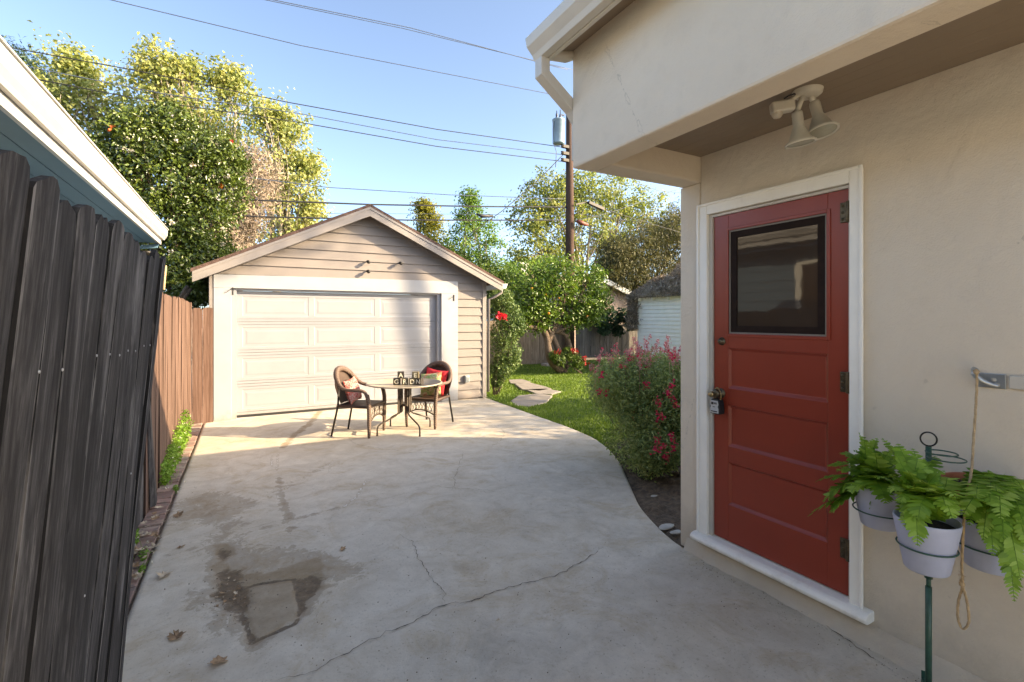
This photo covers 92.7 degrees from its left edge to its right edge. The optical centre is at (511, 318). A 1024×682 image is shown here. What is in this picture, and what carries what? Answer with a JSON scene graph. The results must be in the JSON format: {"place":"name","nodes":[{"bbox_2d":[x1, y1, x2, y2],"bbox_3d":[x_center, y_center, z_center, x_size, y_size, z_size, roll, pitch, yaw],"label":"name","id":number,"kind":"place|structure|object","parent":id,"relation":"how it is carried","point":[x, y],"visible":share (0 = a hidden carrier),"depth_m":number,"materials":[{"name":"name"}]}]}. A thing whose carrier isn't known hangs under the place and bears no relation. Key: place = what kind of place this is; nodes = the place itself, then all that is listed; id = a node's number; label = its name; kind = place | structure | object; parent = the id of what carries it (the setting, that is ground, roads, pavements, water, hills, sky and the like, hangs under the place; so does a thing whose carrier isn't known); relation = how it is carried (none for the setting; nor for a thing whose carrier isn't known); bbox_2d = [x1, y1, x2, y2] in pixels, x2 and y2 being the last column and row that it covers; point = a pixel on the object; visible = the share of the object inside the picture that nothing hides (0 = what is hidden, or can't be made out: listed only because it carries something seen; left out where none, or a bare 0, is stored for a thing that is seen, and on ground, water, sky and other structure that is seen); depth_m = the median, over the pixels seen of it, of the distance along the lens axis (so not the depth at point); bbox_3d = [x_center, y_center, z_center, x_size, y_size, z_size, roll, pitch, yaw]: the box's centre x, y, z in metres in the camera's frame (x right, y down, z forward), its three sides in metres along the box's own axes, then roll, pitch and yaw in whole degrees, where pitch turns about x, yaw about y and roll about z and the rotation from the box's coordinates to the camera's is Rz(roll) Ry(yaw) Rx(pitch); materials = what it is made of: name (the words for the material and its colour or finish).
{"place":"outdoors","nodes":[
{"label":"outdoors","id":0,"kind":"place"},
{"bbox_2d":[128,425,202,614],"bbox_3d":[-2.534,1.650,2.490,0.935,0.060,10.800,0,0,-29],"label":"side soil strip","id":1,"kind":"object","parent":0,"point":[150,555],"visible":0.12,"depth_m":3.73,"materials":[{"name":"brown soil"}]},
{"bbox_2d":[133,528,140,557],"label":"weeds","id":2,"kind":"object","parent":1,"relation":"on","point":[137,537],"visible":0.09,"depth_m":3.47,"materials":[{"name":"green plant"}]},
{"bbox_2d":[136,400,156,529],"bbox_3d":[-2.527,0.738,3.066,0.075,1.783,2.601,0,0,-26],"label":"old fence","id":3,"kind":"object","parent":1,"relation":"on","point":[152,482],"visible":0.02,"depth_m":4.04,"materials":[{"name":"black wood"}]},
{"bbox_2d":[163,265,166,289],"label":"bamboo canes","id":4,"kind":"object","parent":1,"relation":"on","point":[164,282],"visible":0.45,"depth_m":6.52,"materials":[{"name":"wood"}]},
{"bbox_2d":[143,292,191,517],"bbox_3d":[-3.458,0.681,4.778,0.085,1.898,5.900,0,0,-29],"label":"side fence","id":5,"kind":"object","parent":1,"relation":"on","point":[171,393],"visible":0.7,"depth_m":5.16,"materials":[{"name":"brown wood"}]},
{"bbox_2d":[165,480,185,492],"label":"weeds","id":6,"kind":"object","parent":1,"relation":"on","point":[175,488],"visible":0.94,"depth_m":4.56,"materials":[{"name":"green plant"}]},
{"bbox_2d":[158,409,194,485],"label":"weeds","id":7,"kind":"object","parent":1,"relation":"on","point":[170,463],"visible":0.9,"depth_m":5.28,"materials":[{"name":"green plant"}]},
{"bbox_2d":[0,0,681,308],"label":"sky","id":8,"kind":"structure","parent":0,"point":[319,78],"materials":[{"name":"blue"}]},
{"bbox_2d":[328,213,506,214],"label":"overhead wire","id":9,"kind":"object","parent":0,"point":[390,213],"visible":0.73,"depth_m":17.48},
{"bbox_2d":[267,0,572,69],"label":"overhead wire","id":10,"kind":"object","parent":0,"point":[395,26],"visible":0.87,"depth_m":14.91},
{"bbox_2d":[274,0,566,69],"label":"overhead wire","id":11,"kind":"object","parent":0,"point":[407,27],"visible":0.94,"depth_m":14.72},
{"bbox_2d":[191,356,683,547],"bbox_3d":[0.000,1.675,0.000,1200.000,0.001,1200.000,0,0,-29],"label":"ground","id":12,"kind":"structure","parent":0,"point":[372,376],"depth_m":16.02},
{"bbox_2d":[1,34,82,119],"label":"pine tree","id":13,"kind":"object","parent":12,"relation":"on","point":[23,56],"visible":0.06,"depth_m":20.59,"materials":[{"name":"green plant"}]},
{"bbox_2d":[0,35,168,255],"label":"blue house","id":14,"kind":"structure","parent":12,"relation":"on","point":[42,131],"depth_m":3.26,"materials":[{"name":"paint"}]},
{"bbox_2d":[23,20,150,175],"bbox_3d":[-16.648,-4.646,19.597,6.090,12.832,4.334,0,0,-29],"label":"sycamore tree","id":15,"kind":"object","parent":12,"relation":"on","point":[69,101],"visible":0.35,"depth_m":18.84,"materials":[{"name":"green plant"}]},
{"bbox_2d":[129,423,201,604],"bbox_3d":[-3.428,1.638,4.913,0.166,0.104,5.810,0,0,-29],"label":"brick edging","id":16,"kind":"object","parent":12,"relation":"on","point":[164,497],"visible":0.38,"depth_m":4.12,"materials":[{"name":"brown brick"}]},
{"bbox_2d":[132,571,142,579],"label":"fallen leaf","id":17,"kind":"object","parent":16,"relation":"on","point":[139,575],"visible":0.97,"depth_m":2.99,"materials":[{"name":"beige plant"}]},
{"bbox_2d":[131,541,153,580],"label":"weeds","id":18,"kind":"object","parent":16,"relation":"on","point":[142,568],"visible":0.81,"depth_m":3.23,"materials":[{"name":"green plant"}]},
{"bbox_2d":[147,542,159,547],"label":"fallen leaf","id":19,"kind":"object","parent":16,"relation":"on","point":[153,545],"visible":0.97,"depth_m":3.38,"materials":[{"name":"brown plant"}]},
{"bbox_2d":[192,307,212,424],"bbox_3d":[-4.734,0.729,7.472,0.270,1.803,0.031,0,0,-29],"label":"corner fence","id":20,"kind":"object","parent":16,"relation":"on","point":[202,366],"visible":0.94,"depth_m":7.47,"materials":[{"name":"brown wood"}]},
{"bbox_2d":[82,91,264,308],"bbox_3d":[-6.341,-1.178,9.038,3.080,5.895,2.034,0,0,-40],"label":"camellia tree","id":21,"kind":"object","parent":12,"relation":"on","point":[135,148],"visible":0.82,"depth_m":8.82,"materials":[{"name":"green plant"}]},
{"bbox_2d":[178,285,191,299],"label":"cut branch","id":22,"kind":"object","parent":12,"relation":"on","point":[186,292],"visible":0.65,"depth_m":8.04,"materials":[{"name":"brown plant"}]},
{"bbox_2d":[108,31,267,360],"bbox_3d":[-12.619,-4.633,19.426,5.363,12.806,3.711,0,0,-29],"label":"sycamore tree","id":23,"kind":"object","parent":12,"relation":"on","point":[175,67],"visible":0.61,"depth_m":18.90,"materials":[{"name":"green plant"}]},
{"bbox_2d":[204,133,296,251],"bbox_3d":[-7.411,-1.649,13.128,3.028,6.838,2.444,0,0,-29],"label":"dry vine shrub","id":24,"kind":"object","parent":12,"relation":"on","point":[250,225],"visible":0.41,"depth_m":13.22,"materials":[{"name":"brown plant"}]},
{"bbox_2d":[211,86,334,244],"bbox_3d":[-9.643,-3.602,18.876,5.609,10.745,3.654,0,0,-29],"label":"sycamore tree","id":25,"kind":"object","parent":12,"relation":"on","point":[309,169],"visible":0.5,"depth_m":18.78,"materials":[{"name":"green plant"}]},
{"bbox_2d":[240,402,421,417],"bbox_3d":[-2.984,1.638,8.729,3.520,0.084,0.215,0,0,-29],"label":"garage threshold","id":26,"kind":"object","parent":12,"relation":"on","point":[311,411],"visible":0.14,"depth_m":8.29,"materials":[{"name":"grey concrete"}]},
{"bbox_2d":[405,191,452,248],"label":"conifer tree","id":27,"kind":"object","parent":12,"relation":"on","point":[427,228],"visible":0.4,"depth_m":21.55,"materials":[{"name":"green plant"}]},
{"bbox_2d":[437,185,519,293],"bbox_3d":[-1.348,-1.936,20.759,4.763,7.411,2.986,0,0,-29],"label":"birch tree","id":28,"kind":"object","parent":12,"relation":"on","point":[470,201],"visible":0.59,"depth_m":20.54,"materials":[{"name":"green plant"}]},
{"bbox_2d":[444,240,527,320],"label":"broadleaf tree","id":29,"kind":"object","parent":12,"relation":"on","point":[493,271],"visible":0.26,"depth_m":17.91,"materials":[{"name":"green plant"}]},
{"bbox_2d":[498,253,558,320],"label":"tree","id":30,"kind":"object","parent":12,"relation":"on","point":[522,265],"visible":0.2,"depth_m":19.57,"materials":[{"name":"green plant"}]},
{"bbox_2d":[552,96,604,359],"bbox_3d":[2.338,-3.150,17.670,2.180,9.701,0.565,0,0,-29],"label":"utility pole","id":31,"kind":"object","parent":12,"relation":"on","point":[557,131],"visible":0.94,"depth_m":17.52,"materials":[{"name":"wood"}]},
{"bbox_2d":[11,47,560,146],"bbox_3d":[-4.787,-5.998,13.904,15.035,0.320,0.024,0,0,-29],"label":"overhead wire","id":32,"kind":"object","parent":31,"relation":"attached to","point":[264,97],"visible":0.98,"depth_m":12.80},
{"bbox_2d":[27,66,560,154],"bbox_3d":[-4.787,-5.674,13.905,15.035,0.425,0.020,0,0,-29],"label":"overhead wire","id":33,"kind":"object","parent":31,"relation":"attached to","point":[272,109],"visible":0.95,"depth_m":12.93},
{"bbox_2d":[39,79,561,161],"bbox_3d":[-4.787,-5.435,13.904,15.035,0.416,0.024,0,0,-29],"label":"overhead wire","id":34,"kind":"object","parent":31,"relation":"attached to","point":[286,120],"visible":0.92,"depth_m":13.17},
{"bbox_2d":[112,0,547,93],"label":"overhead wire","id":35,"kind":"object","parent":31,"relation":"attached to","point":[315,48],"visible":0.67,"depth_m":13.45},
{"bbox_2d":[197,213,566,220],"bbox_3d":[-3.981,-3.067,14.343,13.798,1.017,0.040,0,0,-29],"label":"overhead wire","id":36,"kind":"object","parent":31,"relation":"attached to","point":[404,219],"visible":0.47,"depth_m":15.10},
{"bbox_2d":[228,196,566,207],"bbox_3d":[-3.876,-3.570,14.400,13.561,0.952,0.043,0,0,-29],"label":"overhead wire","id":37,"kind":"object","parent":31,"relation":"attached to","point":[404,204],"visible":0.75,"depth_m":14.67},
{"bbox_2d":[241,176,560,198],"bbox_3d":[-3.516,-3.988,14.598,12.378,0.643,0.022,0,0,-29],"label":"overhead wire","id":38,"kind":"object","parent":31,"relation":"attached to","point":[398,191],"visible":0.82,"depth_m":14.58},
{"bbox_2d":[471,155,562,232],"bbox_3d":[0.242,-4.276,16.536,3.566,3.089,0.025,0,0,-29],"label":"overhead wire","id":39,"kind":"object","parent":31,"relation":"attached to","point":[518,197],"visible":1,"depth_m":16.50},
{"bbox_2d":[476,213,492,217],"bbox_3d":[-0.889,-3.339,15.918,0.602,0.140,0.120,0,0,-29],"label":"cable splice","id":40,"kind":"object","parent":39,"relation":"attached to","point":[483,215],"visible":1,"depth_m":15.86,"materials":[{"name":"plastic"}]},
{"bbox_2d":[573,188,680,221],"bbox_3d":[4.796,-4.508,18.904,5.915,2.086,0.018,0,0,-29],"label":"overhead wire","id":41,"kind":"object","parent":31,"relation":"attached to","point":[627,206],"visible":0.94,"depth_m":18.69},
{"bbox_2d":[578,213,679,221],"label":"overhead wire","id":42,"kind":"object","parent":31,"relation":"attached to","point":[627,220],"visible":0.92,"depth_m":18.66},
{"bbox_2d":[606,209,680,232],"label":"overhead wire","id":43,"kind":"object","parent":31,"relation":"attached to","point":[643,221],"visible":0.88,"depth_m":18.95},
{"bbox_2d":[536,278,637,352],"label":"neighbour house","id":44,"kind":"structure","parent":12,"relation":"on","point":[619,302],"depth_m":23.10,"materials":[{"name":"brown paint"}]},
{"bbox_2d":[500,163,680,283],"bbox_3d":[6.315,-4.624,34.247,15.926,12.788,5.372,0,0,-29],"label":"sycamore tree","id":45,"kind":"object","parent":12,"relation":"on","point":[534,228],"visible":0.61,"depth_m":32.38,"materials":[{"name":"green plant"}]},
{"bbox_2d":[588,193,680,305],"bbox_3d":[7.264,-2.494,24.403,8.932,8.528,3.972,0,0,-29],"label":"weeping tree","id":46,"kind":"object","parent":12,"relation":"on","point":[635,267],"visible":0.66,"depth_m":23.29,"materials":[{"name":"green plant"}]},
{"bbox_2d":[122,398,920,681],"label":"driveway","id":47,"kind":"structure","parent":0,"point":[276,494],"depth_m":3.05,"materials":[{"name":"concrete"}]},
{"bbox_2d":[0,149,165,681],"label":"leaning fence","id":48,"kind":"object","parent":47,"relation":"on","point":[81,288],"visible":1,"depth_m":1.20,"materials":[{"name":"black wood"}]},
{"bbox_2d":[156,570,172,578],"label":"fallen leaf","id":49,"kind":"object","parent":47,"relation":"on","point":[162,574],"visible":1,"depth_m":3.02,"materials":[{"name":"beige plant"}]},
{"bbox_2d":[166,629,185,640],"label":"fallen leaf","id":50,"kind":"object","parent":47,"relation":"on","point":[177,634],"visible":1,"depth_m":2.45,"materials":[{"name":"brown plant"}]},
{"bbox_2d":[173,510,183,517],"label":"fallen leaf","id":51,"kind":"object","parent":47,"relation":"on","point":[177,514],"visible":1,"depth_m":3.96,"materials":[{"name":"brown plant"}]},
{"bbox_2d":[207,655,228,663],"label":"fallen leaf","id":52,"kind":"object","parent":47,"relation":"on","point":[218,659],"visible":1,"depth_m":2.27,"materials":[{"name":"beige plant"}]},
{"bbox_2d":[190,204,507,420],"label":"garage","id":53,"kind":"structure","parent":47,"relation":"on","point":[290,331],"depth_m":8.53,"materials":[{"name":"beige paint"}]},
{"bbox_2d":[237,291,435,417],"bbox_3d":[-2.956,0.575,8.657,3.356,2.038,0.049,0,0,-29],"label":"garage door","id":54,"kind":"structure","parent":53,"relation":"in","point":[268,326],"depth_m":8.44,"materials":[{"name":"paint"}]},
{"bbox_2d":[330,366,385,438],"bbox_3d":[-2.146,1.132,6.798,0.615,0.942,0.617,0,0,9],"label":"wicker chair","id":55,"kind":"object","parent":47,"relation":"on","point":[341,374],"visible":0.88,"depth_m":6.72,"materials":[{"name":"wicker"}]},
{"bbox_2d":[343,377,361,404],"bbox_3d":[-2.223,1.000,6.810,0.120,0.340,0.340,-17,3,8],"label":"cushion","id":56,"kind":"object","parent":55,"relation":"on","point":[352,383],"visible":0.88,"depth_m":6.71,"materials":[{"name":"pink fabric"}]},
{"bbox_2d":[366,378,441,436],"bbox_3d":[-1.528,1.254,6.947,1.064,0.693,1.064,0,0,-29],"label":"patio table","id":57,"kind":"object","parent":47,"relation":"on","point":[388,383],"visible":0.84,"depth_m":6.87,"materials":[{"name":"brown metal"}]},
{"bbox_2d":[393,378,400,384],"bbox_3d":[-1.584,0.865,6.718,0.088,0.088,0.092,0,0,-3],"label":"letter block","id":58,"kind":"object","parent":57,"relation":"on","point":[396,381],"depth_m":6.68,"materials":[{"name":"brown wood"}]},
{"bbox_2d":[397,371,403,377],"bbox_3d":[-1.530,0.775,6.718,0.088,0.088,0.092,0,0,-11],"label":"letter block","id":59,"kind":"object","parent":58,"relation":"on","point":[400,374],"depth_m":6.68,"materials":[{"name":"brown wood"}]},
{"bbox_2d":[402,378,407,384],"bbox_3d":[-1.473,0.865,6.718,0.088,0.088,0.093,0,0,-14],"label":"letter block","id":60,"kind":"object","parent":57,"relation":"on","point":[404,381],"depth_m":6.67,"materials":[{"name":"black wood"}]},
{"bbox_2d":[409,378,414,384],"bbox_3d":[-1.372,0.865,6.718,0.088,0.088,0.092,0,0,-9],"label":"letter block","id":61,"kind":"object","parent":57,"relation":"on","point":[411,381],"depth_m":6.67,"materials":[{"name":"black wood"}]},
{"bbox_2d":[415,378,423,384],"bbox_3d":[-1.274,0.865,6.718,0.088,0.088,0.092,0,0,14],"label":"letter block","id":62,"kind":"object","parent":57,"relation":"on","point":[419,381],"depth_m":6.68,"materials":[{"name":"brown wood"}]},
{"bbox_2d":[412,371,418,377],"bbox_3d":[-1.325,0.775,6.718,0.088,0.088,0.092,0,0,-3],"label":"letter block","id":63,"kind":"object","parent":62,"relation":"on","point":[415,374],"depth_m":6.68,"materials":[{"name":"black wood"}]},
{"bbox_2d":[404,361,453,428],"bbox_3d":[-1.232,1.132,7.401,0.617,0.942,0.615,0,0,22],"label":"wicker chair","id":64,"kind":"object","parent":47,"relation":"on","point":[435,398],"visible":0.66,"depth_m":7.33,"materials":[{"name":"wicker"}]},
{"bbox_2d":[420,371,441,396],"bbox_3d":[-1.231,1.000,7.403,0.370,0.370,0.110,-8,-21,19],"label":"cushion","id":65,"kind":"object","parent":64,"relation":"on","point":[426,391],"visible":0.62,"depth_m":7.36,"materials":[{"name":"fabric"}]},
{"bbox_2d":[426,367,448,395],"bbox_3d":[-1.184,0.970,7.519,0.400,0.400,0.100,7,-10,23],"label":"cushion","id":66,"kind":"object","parent":64,"relation":"on","point":[443,375],"visible":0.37,"depth_m":7.46,"materials":[{"name":"red fabric"}]},
{"bbox_2d":[164,479,915,680],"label":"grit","id":67,"kind":"object","parent":47,"relation":"on","point":[435,615],"visible":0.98,"depth_m":2.73,"materials":[{"name":"gravel"}]},
{"bbox_2d":[525,0,1023,681],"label":"stucco house","id":68,"kind":"structure","parent":47,"relation":"on","point":[861,270],"depth_m":2.40,"materials":[{"name":"paint"}]},
{"bbox_2d":[712,189,848,595],"bbox_3d":[1.519,0.379,2.847,0.101,2.090,0.832,0,0,-29],"label":"door","id":69,"kind":"structure","parent":68,"relation":"in","point":[781,271],"depth_m":2.81,"materials":[{"name":"red paint"}]},
{"bbox_2d":[708,387,723,414],"bbox_3d":[1.311,0.529,3.147,0.084,0.172,0.076,0,0,-29],"label":"lock box","id":70,"kind":"object","parent":69,"relation":"hanging from","point":[716,405],"visible":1,"depth_m":3.13,"materials":[{"name":"black metal"}]},
{"bbox_2d":[769,84,839,148],"bbox_3d":[1.399,-0.958,2.339,0.304,0.262,0.143,0,0,11],"label":"flood light","id":71,"kind":"object","parent":68,"relation":"attached to","point":[823,125],"visible":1,"depth_m":2.33,"materials":[{"name":"beige metal"}]},
{"bbox_2d":[970,367,1005,388],"bbox_3d":[1.951,0.244,2.003,0.056,0.084,0.099,0,0,-29],"label":"rope bracket","id":72,"kind":"object","parent":68,"relation":"attached to","point":[991,380],"visible":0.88,"depth_m":2.00,"materials":[{"name":"metal"}]},
{"bbox_2d":[956,369,979,629],"bbox_3d":[1.797,0.700,1.919,0.313,0.986,0.045,0,0,-37],"label":"rope","id":73,"kind":"object","parent":72,"relation":"hanging from","point":[976,372],"visible":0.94,"depth_m":1.87,"materials":[{"name":"fabric"}]},
{"bbox_2d":[1009,375,1023,389],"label":"wall strap","id":74,"kind":"object","parent":68,"relation":"attached to","point":[1016,382],"depth_m":1.94,"materials":[{"name":"paint"}]},
{"bbox_2d":[852,431,997,681],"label":"plant stand","id":75,"kind":"object","parent":47,"relation":"on","point":[926,675],"visible":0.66,"depth_m":1.99,"materials":[{"name":"green paint"}]},
{"bbox_2d":[853,480,898,531],"bbox_3d":[1.645,0.835,2.182,0.204,0.180,0.204,0,0,-29],"label":"flower pot","id":76,"kind":"object","parent":75,"relation":"on","point":[865,497],"visible":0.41,"depth_m":2.12,"materials":[{"name":"white ceramic"}]},
{"bbox_2d":[808,433,899,515],"bbox_3d":[1.592,0.741,2.192,0.276,0.429,0.397,0,0,-12],"label":"fern","id":77,"kind":"object","parent":76,"relation":"in","point":[870,460],"visible":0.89,"depth_m":2.19,"materials":[{"name":"green plant"}]},
{"bbox_2d":[893,510,962,577],"bbox_3d":[1.579,0.858,1.859,0.204,0.195,0.204,0,0,-29],"label":"flower pot","id":78,"kind":"object","parent":75,"relation":"on","point":[944,538],"visible":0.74,"depth_m":1.79,"materials":[{"name":"white ceramic"}]},
{"bbox_2d":[874,438,964,545],"bbox_3d":[1.586,0.667,1.872,0.294,0.325,0.365,0,0,14],"label":"fern","id":79,"kind":"object","parent":78,"relation":"in","point":[924,490],"visible":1,"depth_m":1.82,"materials":[{"name":"green plant"}]},
{"bbox_2d":[940,472,970,513],"bbox_3d":[1.865,0.703,1.906,0.296,0.115,0.296,0,0,-29],"label":"terracotta bowl","id":80,"kind":"object","parent":75,"relation":"on","point":[955,475],"visible":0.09,"depth_m":2.04,"materials":[{"name":"ceramic"}]},
{"bbox_2d":[956,510,1023,576],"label":"flower pot","id":81,"kind":"object","parent":75,"relation":"on","point":[983,562],"visible":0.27,"depth_m":1.87,"materials":[{"name":"white ceramic"}]},
{"bbox_2d":[956,467,1023,601],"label":"fern","id":82,"kind":"object","parent":81,"relation":"in","point":[992,503],"visible":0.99,"depth_m":1.74,"materials":[{"name":"green plant"}]},
{"bbox_2d":[486,358,636,463],"bbox_3d":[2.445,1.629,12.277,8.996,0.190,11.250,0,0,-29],"label":"grass","id":83,"kind":"structure","parent":0,"point":[568,379],"depth_m":9.67,"materials":[{"name":"green plant"}]},
{"bbox_2d":[486,288,527,394],"bbox_3d":[-0.104,0.469,10.535,0.971,2.334,0.869,0,0,-29],"label":"rose bush","id":84,"kind":"object","parent":83,"relation":"on","point":[507,362],"visible":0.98,"depth_m":10.38,"materials":[{"name":"green plant"}]},
{"bbox_2d":[509,379,529,383],"bbox_3d":[0.154,1.627,12.356,0.572,0.066,0.847,0,0,-21],"label":"flagstone","id":85,"kind":"object","parent":83,"relation":"on","point":[515,381],"visible":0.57,"depth_m":12.34,"materials":[{"name":"beige stone"}]},
{"bbox_2d":[486,321,564,366],"bbox_3d":[0.389,0.843,17.089,3.849,1.554,0.146,0,0,-28],"label":"back fence","id":86,"kind":"object","parent":83,"relation":"on","point":[533,352],"visible":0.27,"depth_m":17.23,"materials":[{"name":"grey wood"}]},
{"bbox_2d":[511,393,551,406],"bbox_3d":[0.380,1.627,9.649,0.694,0.066,1.549,0,0,14],"label":"flagstone","id":87,"kind":"object","parent":83,"relation":"on","point":[528,400],"visible":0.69,"depth_m":9.60,"materials":[{"name":"grey stone"}]},
{"bbox_2d":[515,382,550,390],"bbox_3d":[0.423,1.627,11.428,0.744,0.066,1.284,0,0,-29],"label":"flagstone","id":88,"kind":"object","parent":83,"relation":"on","point":[526,386],"visible":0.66,"depth_m":11.44,"materials":[{"name":"beige stone"}]},
{"bbox_2d":[527,389,560,394],"bbox_3d":[0.697,1.627,10.722,0.636,0.066,0.857,0,0,-29],"label":"flagstone","id":89,"kind":"object","parent":83,"relation":"on","point":[547,391],"visible":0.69,"depth_m":10.65,"materials":[{"name":"beige stone"}]},
{"bbox_2d":[505,251,623,372],"bbox_3d":[1.519,-0.161,14.726,4.180,3.783,2.039,0,0,-29],"label":"orange tree","id":90,"kind":"object","parent":83,"relation":"on","point":[589,309],"visible":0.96,"depth_m":14.41,"materials":[{"name":"green plant"}]},
{"bbox_2d":[548,345,589,373],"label":"red leaf plant","id":91,"kind":"object","parent":83,"relation":"on","point":[555,356],"visible":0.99,"depth_m":14.12,"materials":[{"name":"green plant"}]},
{"bbox_2d":[566,324,637,357],"bbox_3d":[4.005,0.725,18.342,4.645,1.750,0.355,0,0,-24],"label":"grey fence","id":92,"kind":"object","parent":83,"relation":"on","point":[588,344],"visible":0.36,"depth_m":18.09,"materials":[{"name":"grey wood"}]},
{"bbox_2d":[594,305,637,360],"bbox_3d":[3.788,0.559,17.785,1.810,2.096,0.926,0,0,-5],"label":"ivy","id":93,"kind":"object","parent":83,"relation":"on","point":[617,319],"visible":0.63,"depth_m":17.62,"materials":[{"name":"green plant"}]},
{"bbox_2d":[603,438,682,546],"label":"garden bed soil","id":94,"kind":"structure","parent":0,"point":[663,507],"depth_m":4.42,"materials":[{"name":"brown soil"}]},
{"bbox_2d":[575,334,680,476],"bbox_3d":[1.668,0.902,5.505,1.879,1.446,2.027,0,0,-29],"label":"salvia bush","id":95,"kind":"object","parent":94,"relation":"on","point":[645,399],"visible":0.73,"depth_m":5.02,"materials":[{"name":"green plant"}]},
{"bbox_2d":[600,422,663,482],"bbox_3d":[1.331,1.399,5.322,0.577,0.450,1.193,0,0,-2],"label":"shrub","id":96,"kind":"object","parent":94,"relation":"on","point":[621,451],"visible":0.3,"depth_m":5.19,"materials":[{"name":"green plant"}]},
{"bbox_2d":[659,523,673,529],"bbox_3d":[1.186,1.599,3.752,0.158,0.033,0.082,0,0,-29],"label":"garden stone","id":97,"kind":"object","parent":94,"relation":"on","point":[666,526],"visible":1,"depth_m":3.73,"materials":[{"name":"grey stone"}]},
{"bbox_2d":[670,530,680,533],"bbox_3d":[1.227,1.600,3.655,0.108,0.021,0.058,0,0,-29],"label":"garden stone","id":98,"kind":"object","parent":94,"relation":"on","point":[676,532],"visible":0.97,"depth_m":3.64,"materials":[{"name":"grey stone"}]},
{"bbox_2d":[638,286,680,365],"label":"white shed","id":99,"kind":"structure","parent":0,"point":[660,316],"depth_m":16.07,"materials":[{"name":"paint"}]},
{"bbox_2d":[621,260,680,331],"bbox_3d":[5.460,-1.058,16.005,2.013,3.113,4.097,0,0,-29],"label":"dead vine","id":100,"kind":"object","parent":99,"relation":"on","point":[662,286],"visible":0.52,"depth_m":16.48,"materials":[{"name":"grey plant"}]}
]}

